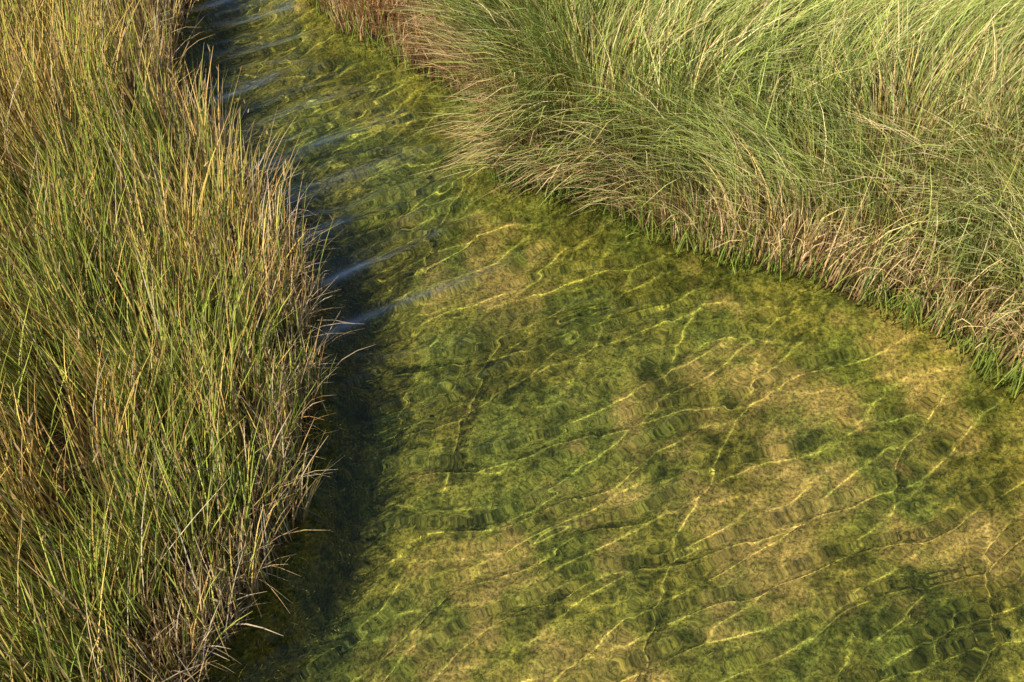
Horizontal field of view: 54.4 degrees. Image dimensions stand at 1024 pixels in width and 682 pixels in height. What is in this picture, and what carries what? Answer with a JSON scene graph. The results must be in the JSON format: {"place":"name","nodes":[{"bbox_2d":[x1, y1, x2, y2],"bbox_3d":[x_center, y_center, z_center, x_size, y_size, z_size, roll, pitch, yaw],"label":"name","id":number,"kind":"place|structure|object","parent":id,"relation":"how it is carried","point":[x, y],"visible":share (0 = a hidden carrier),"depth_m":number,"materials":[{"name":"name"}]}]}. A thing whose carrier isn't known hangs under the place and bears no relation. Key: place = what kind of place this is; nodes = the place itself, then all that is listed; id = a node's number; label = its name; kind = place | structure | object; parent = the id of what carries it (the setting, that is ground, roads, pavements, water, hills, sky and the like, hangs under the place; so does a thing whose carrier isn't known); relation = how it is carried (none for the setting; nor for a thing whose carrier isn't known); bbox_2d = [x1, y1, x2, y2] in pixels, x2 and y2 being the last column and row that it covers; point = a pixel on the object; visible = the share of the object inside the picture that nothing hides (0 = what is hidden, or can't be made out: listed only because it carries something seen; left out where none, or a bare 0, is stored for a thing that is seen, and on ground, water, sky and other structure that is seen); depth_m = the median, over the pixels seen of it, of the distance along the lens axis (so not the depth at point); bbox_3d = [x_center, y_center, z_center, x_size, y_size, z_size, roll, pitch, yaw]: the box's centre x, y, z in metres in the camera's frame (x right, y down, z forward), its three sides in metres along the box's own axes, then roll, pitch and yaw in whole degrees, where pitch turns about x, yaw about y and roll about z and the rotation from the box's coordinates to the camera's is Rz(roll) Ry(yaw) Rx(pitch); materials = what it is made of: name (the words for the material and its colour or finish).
{"place":"outdoors","nodes":[
{"label":"outdoors","id":0,"kind":"place"},
{"bbox_2d":[0,0,1023,681],"bbox_3d":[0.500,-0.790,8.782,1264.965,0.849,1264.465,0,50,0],"label":"ground","id":1,"kind":"structure","parent":0,"point":[248,436],"depth_m":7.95,"materials":[{"name":"green plant"}]},
{"bbox_2d":[308,0,1023,404],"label":"reed bed","id":2,"kind":"object","parent":1,"relation":"on","point":[986,68],"visible":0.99,"depth_m":8.60,"materials":[{"name":"green plant"}]},
{"bbox_2d":[165,0,1023,681],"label":"stream water","id":3,"kind":"structure","parent":0,"point":[587,444],"depth_m":7.20,"materials":[{"name":"green liquid"}]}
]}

